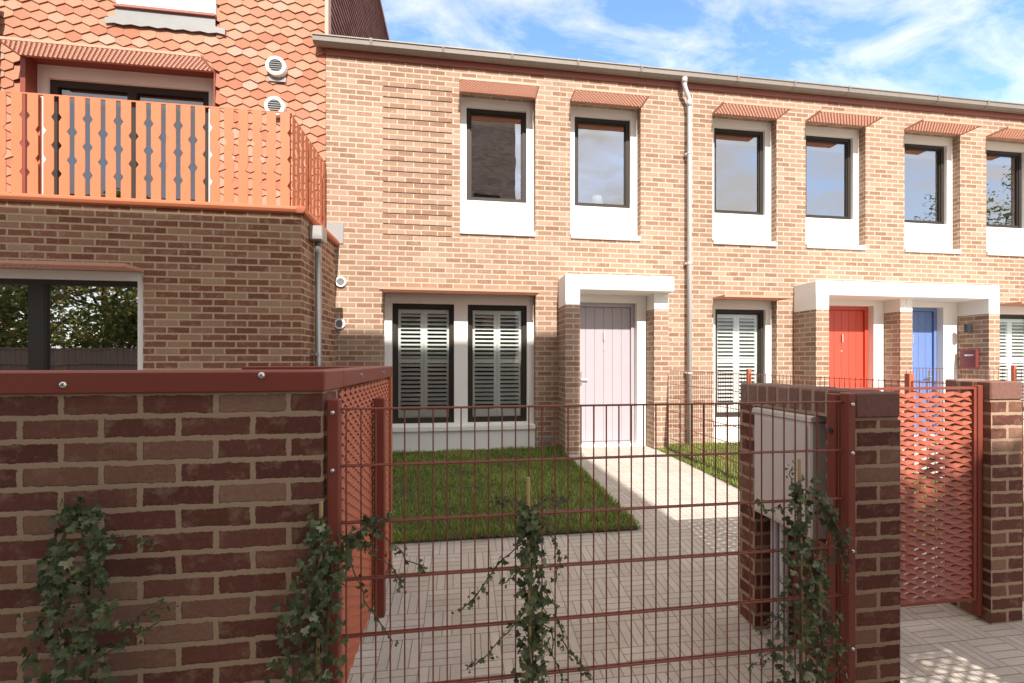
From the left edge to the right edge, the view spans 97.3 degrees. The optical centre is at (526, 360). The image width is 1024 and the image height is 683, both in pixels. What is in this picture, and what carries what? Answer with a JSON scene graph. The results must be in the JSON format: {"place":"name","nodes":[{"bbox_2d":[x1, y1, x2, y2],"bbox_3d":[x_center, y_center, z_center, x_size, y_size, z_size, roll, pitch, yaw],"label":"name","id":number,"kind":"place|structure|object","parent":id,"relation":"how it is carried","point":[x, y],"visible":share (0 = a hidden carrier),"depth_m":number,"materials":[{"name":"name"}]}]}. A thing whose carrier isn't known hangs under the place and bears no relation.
{"place":"outdoors","nodes":[
{"label":"outdoors","id":0,"kind":"place"},
{"bbox_2d":[0,0,389,369],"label":"tile clad house","id":1,"kind":"structure","parent":0,"point":[162,184],"depth_m":4.89,"materials":[{"name":"orange tile"}]},
{"bbox_2d":[0,260,143,369],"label":"window","id":2,"kind":"structure","parent":1,"relation":"in","point":[64,317],"depth_m":4.71,"materials":[{"name":"glass"}]},
{"bbox_2d":[0,36,215,201],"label":"balcony door","id":3,"kind":"structure","parent":1,"relation":"in","point":[38,77],"depth_m":5.97,"materials":[{"name":"paint"}]},
{"bbox_2d":[105,0,224,34],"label":"top window","id":4,"kind":"structure","parent":1,"relation":"in","point":[188,15],"depth_m":5.97,"materials":[{"name":"white metal"}]},
{"bbox_2d":[347,438,1023,682],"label":"pavement","id":5,"kind":"structure","parent":0,"point":[945,643],"depth_m":2.63,"materials":[{"name":"grey concrete"}]},
{"bbox_2d":[15,496,178,682],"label":"ivy plant","id":6,"kind":"object","parent":5,"relation":"on","point":[86,518],"visible":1,"depth_m":1.35,"materials":[{"name":"green plant"}]},
{"bbox_2d":[0,369,343,682],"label":"brick garden wall","id":7,"kind":"structure","parent":5,"relation":"on","point":[213,483],"depth_m":1.47,"materials":[{"name":"red brick"}]},
{"bbox_2d":[241,366,392,682],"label":"bin store","id":8,"kind":"structure","parent":5,"relation":"on","point":[358,389],"depth_m":2.29,"materials":[{"name":"red metal"}]},
{"bbox_2d":[264,501,428,682],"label":"ivy plant","id":9,"kind":"object","parent":5,"relation":"on","point":[316,538],"visible":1,"depth_m":1.47,"materials":[{"name":"green plant"}]},
{"bbox_2d":[312,33,691,454],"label":"terraced house","id":10,"kind":"structure","parent":5,"relation":"on","point":[464,186],"depth_m":6.71,"materials":[{"name":"brick"}]},
{"bbox_2d":[378,286,539,451],"bbox_3d":[-0.956,0.172,6.526,2.211,2.356,0.603,0,0,-8],"label":"window","id":11,"kind":"structure","parent":10,"relation":"in","point":[461,308],"depth_m":6.70,"materials":[{"name":"white wood"}]},
{"bbox_2d":[482,315,493,326],"bbox_3d":[-0.631,-0.960,7.487,0.230,0.760,0.227,0,0,-8],"label":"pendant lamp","id":12,"kind":"object","parent":10,"relation":"hanging from","point":[488,319],"visible":0.24,"depth_m":7.39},
{"bbox_2d":[459,77,539,236],"bbox_3d":[-0.425,-2.892,6.625,1.126,2.088,0.646,0,0,-8],"label":"window","id":13,"kind":"structure","parent":10,"relation":"in","point":[478,215],"depth_m":6.74,"materials":[{"name":"white paint"}]},
{"bbox_2d":[591,195,602,203],"bbox_3d":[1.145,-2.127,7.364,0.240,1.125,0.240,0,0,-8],"label":"table lamp","id":14,"kind":"object","parent":10,"relation":"in","point":[597,199],"visible":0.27,"depth_m":7.29,"materials":[{"name":"white"}]},
{"bbox_2d":[580,303,634,445],"bbox_3d":[1.189,0.212,7.006,0.978,2.207,0.140,0,0,-8],"label":"front door","id":15,"kind":"structure","parent":10,"relation":"in","point":[606,329],"depth_m":7.01,"materials":[{"name":"pink paint"}]},
{"bbox_2d":[570,87,649,240],"bbox_3d":[1.205,-2.892,6.864,1.126,2.088,0.646,0,0,-8],"label":"window","id":16,"kind":"structure","parent":10,"relation":"in","point":[596,221],"depth_m":6.99,"materials":[{"name":"white paint"}]},
{"bbox_2d":[392,445,642,543],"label":"lawn grass","id":17,"kind":"structure","parent":5,"relation":"on","point":[483,531],"depth_m":4.48,"materials":[{"name":"green plant"}]},
{"bbox_2d":[451,477,591,682],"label":"ivy plant","id":18,"kind":"object","parent":5,"relation":"on","point":[535,599],"visible":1,"depth_m":1.59,"materials":[{"name":"green plant"}]},
{"bbox_2d":[327,393,854,682],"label":"wire fence","id":19,"kind":"object","parent":5,"relation":"on","point":[840,451],"visible":0.91,"depth_m":1.74,"materials":[{"name":"red metal"}]},
{"bbox_2d":[771,519,778,636],"bbox_3d":[1.357,1.168,2.463,0.044,0.664,0.044,0,0,-8],"label":"conduit pipe","id":20,"kind":"object","parent":5,"relation":"on","point":[776,565],"visible":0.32,"depth_m":2.44,"materials":[{"name":"grey plastic"}]},
{"bbox_2d":[779,523,788,645],"bbox_3d":[1.368,1.168,2.393,0.044,0.664,0.044,0,0,-8],"label":"conduit pipe","id":21,"kind":"object","parent":5,"relation":"on","point":[787,576],"visible":0.34,"depth_m":2.38,"materials":[{"name":"grey plastic"}]},
{"bbox_2d":[657,440,942,540],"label":"lawn grass","id":22,"kind":"structure","parent":5,"relation":"on","point":[735,479],"depth_m":5.84,"materials":[{"name":"green plant"}]},
{"bbox_2d":[748,459,852,682],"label":"ivy plant","id":23,"kind":"object","parent":5,"relation":"on","point":[799,529],"visible":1,"depth_m":1.74,"materials":[{"name":"green plant"}]},
{"bbox_2d":[688,71,916,443],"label":"terraced house","id":24,"kind":"structure","parent":5,"relation":"on","point":[790,227],"depth_m":7.35,"materials":[{"name":"brick"}]},
{"bbox_2d":[712,101,791,246],"bbox_3d":[3.489,-2.892,7.198,1.126,2.088,0.646,0,0,-8],"label":"window","id":25,"kind":"structure","parent":24,"relation":"in","point":[746,228],"depth_m":7.33,"materials":[{"name":"white paint"}]},
{"bbox_2d":[713,294,791,442],"bbox_3d":[3.499,0.172,7.178,1.121,2.356,0.603,0,0,-8],"label":"window","id":26,"kind":"structure","parent":24,"relation":"in","point":[737,307],"depth_m":7.40,"materials":[{"name":"white wood"}]},
{"bbox_2d":[805,109,883,249],"bbox_3d":[5.107,-2.892,7.435,1.126,2.088,0.646,0,0,-8],"label":"window","id":27,"kind":"structure","parent":24,"relation":"in","point":[822,231],"depth_m":7.58,"materials":[{"name":"white paint"}]},
{"bbox_2d":[829,306,867,387],"bbox_3d":[5.306,0.199,7.609,0.960,2.232,0.140,0,0,-8],"label":"front door","id":28,"kind":"structure","parent":24,"relation":"in","point":[848,326],"depth_m":7.62,"materials":[{"name":"red paint"}]},
{"bbox_2d":[670,369,944,590],"bbox_3d":[2.398,0.792,4.746,0.040,1.415,3.862,0,0,-8],"label":"divider fence","id":29,"kind":"object","parent":5,"relation":"on","point":[908,381],"visible":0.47,"depth_m":5.10,"materials":[{"name":"red metal"}]},
{"bbox_2d":[740,383,899,682],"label":"meter wall","id":30,"kind":"structure","parent":5,"relation":"on","point":[877,538],"depth_m":1.90,"materials":[{"name":"red brick"}]},
{"bbox_2d":[752,406,825,539],"bbox_3d":[1.349,0.530,2.305,0.139,0.610,0.426,0,0,-8],"label":"meter box","id":31,"kind":"object","parent":30,"relation":"attached to","point":[778,446],"visible":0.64,"depth_m":2.25,"materials":[{"name":"grey plastic"}]},
{"bbox_2d":[755,416,807,533],"bbox_3d":[1.285,0.560,2.301,0.012,0.510,0.380,0,0,-8],"label":"cabinet door","id":32,"kind":"structure","parent":31,"relation":"in","point":[766,423],"depth_m":2.31,"materials":[{"name":"grey plastic"}]},
{"bbox_2d":[848,385,982,615],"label":"metal gate","id":33,"kind":"structure","parent":30,"relation":"attached to","point":[971,545],"depth_m":2.57,"materials":[{"name":"red metal"}]},
{"bbox_2d":[890,91,1023,436],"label":"terraced house","id":34,"kind":"structure","parent":5,"relation":"on","point":[957,210],"depth_m":7.82,"materials":[{"name":"brick"}]},
{"bbox_2d":[912,308,936,436],"bbox_3d":[6.659,0.199,7.807,0.953,2.232,0.140,0,0,-8],"label":"front door","id":35,"kind":"structure","parent":34,"relation":"in","point":[924,320],"depth_m":7.83,"materials":[{"name":"blue paint"}]},
{"bbox_2d":[904,119,981,253],"bbox_3d":[6.947,-2.892,7.705,1.126,2.088,0.646,0,0,-8],"label":"window","id":36,"kind":"structure","parent":34,"relation":"in","point":[920,236],"depth_m":7.86,"materials":[{"name":"white paint"}]},
{"bbox_2d":[964,324,971,332],"bbox_3d":[7.419,-0.550,7.575,0.103,0.140,0.090,0,0,-8],"label":"wall light","id":37,"kind":"object","parent":34,"relation":"attached to","point":[967,328],"visible":1,"depth_m":7.54,"materials":[{"name":"grey metal"}]},
{"bbox_2d":[960,350,978,367],"bbox_3d":[7.438,-0.037,7.573,0.065,0.305,0.250,0,0,-8],"label":"letter box","id":38,"kind":"object","parent":34,"relation":"attached to","point":[969,358],"visible":1,"depth_m":7.54,"materials":[{"name":"red paint"}]},
{"bbox_2d":[986,126,1023,256],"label":"window","id":39,"kind":"structure","parent":34,"relation":"in","point":[1001,240],"depth_m":8.09,"materials":[{"name":"white paint"}]},
{"bbox_2d":[1000,301,1023,401],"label":"window","id":40,"kind":"structure","parent":34,"relation":"in","point":[1012,313],"depth_m":8.22,"materials":[{"name":"white wood"}]},
{"bbox_2d":[913,365,1023,443],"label":"divider fence","id":41,"kind":"object","parent":5,"relation":"on","point":[1013,369],"visible":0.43,"depth_m":6.30,"materials":[{"name":"red metal"}]},
{"bbox_2d":[944,379,1021,624],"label":"brick pier","id":42,"kind":"structure","parent":5,"relation":"on","point":[1002,503],"depth_m":2.58,"materials":[{"name":"brown brick"}]},
{"bbox_2d":[1022,384,1023,601],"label":"divider fence","id":43,"kind":"object","parent":5,"relation":"on","point":[1022,492],"visible":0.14,"depth_m":2.71,"materials":[{"name":"red metal"}]},
{"bbox_2d":[381,0,1023,103],"label":"sky","id":44,"kind":"structure","parent":0,"point":[974,49],"materials":[{"name":"blue"}]}
]}

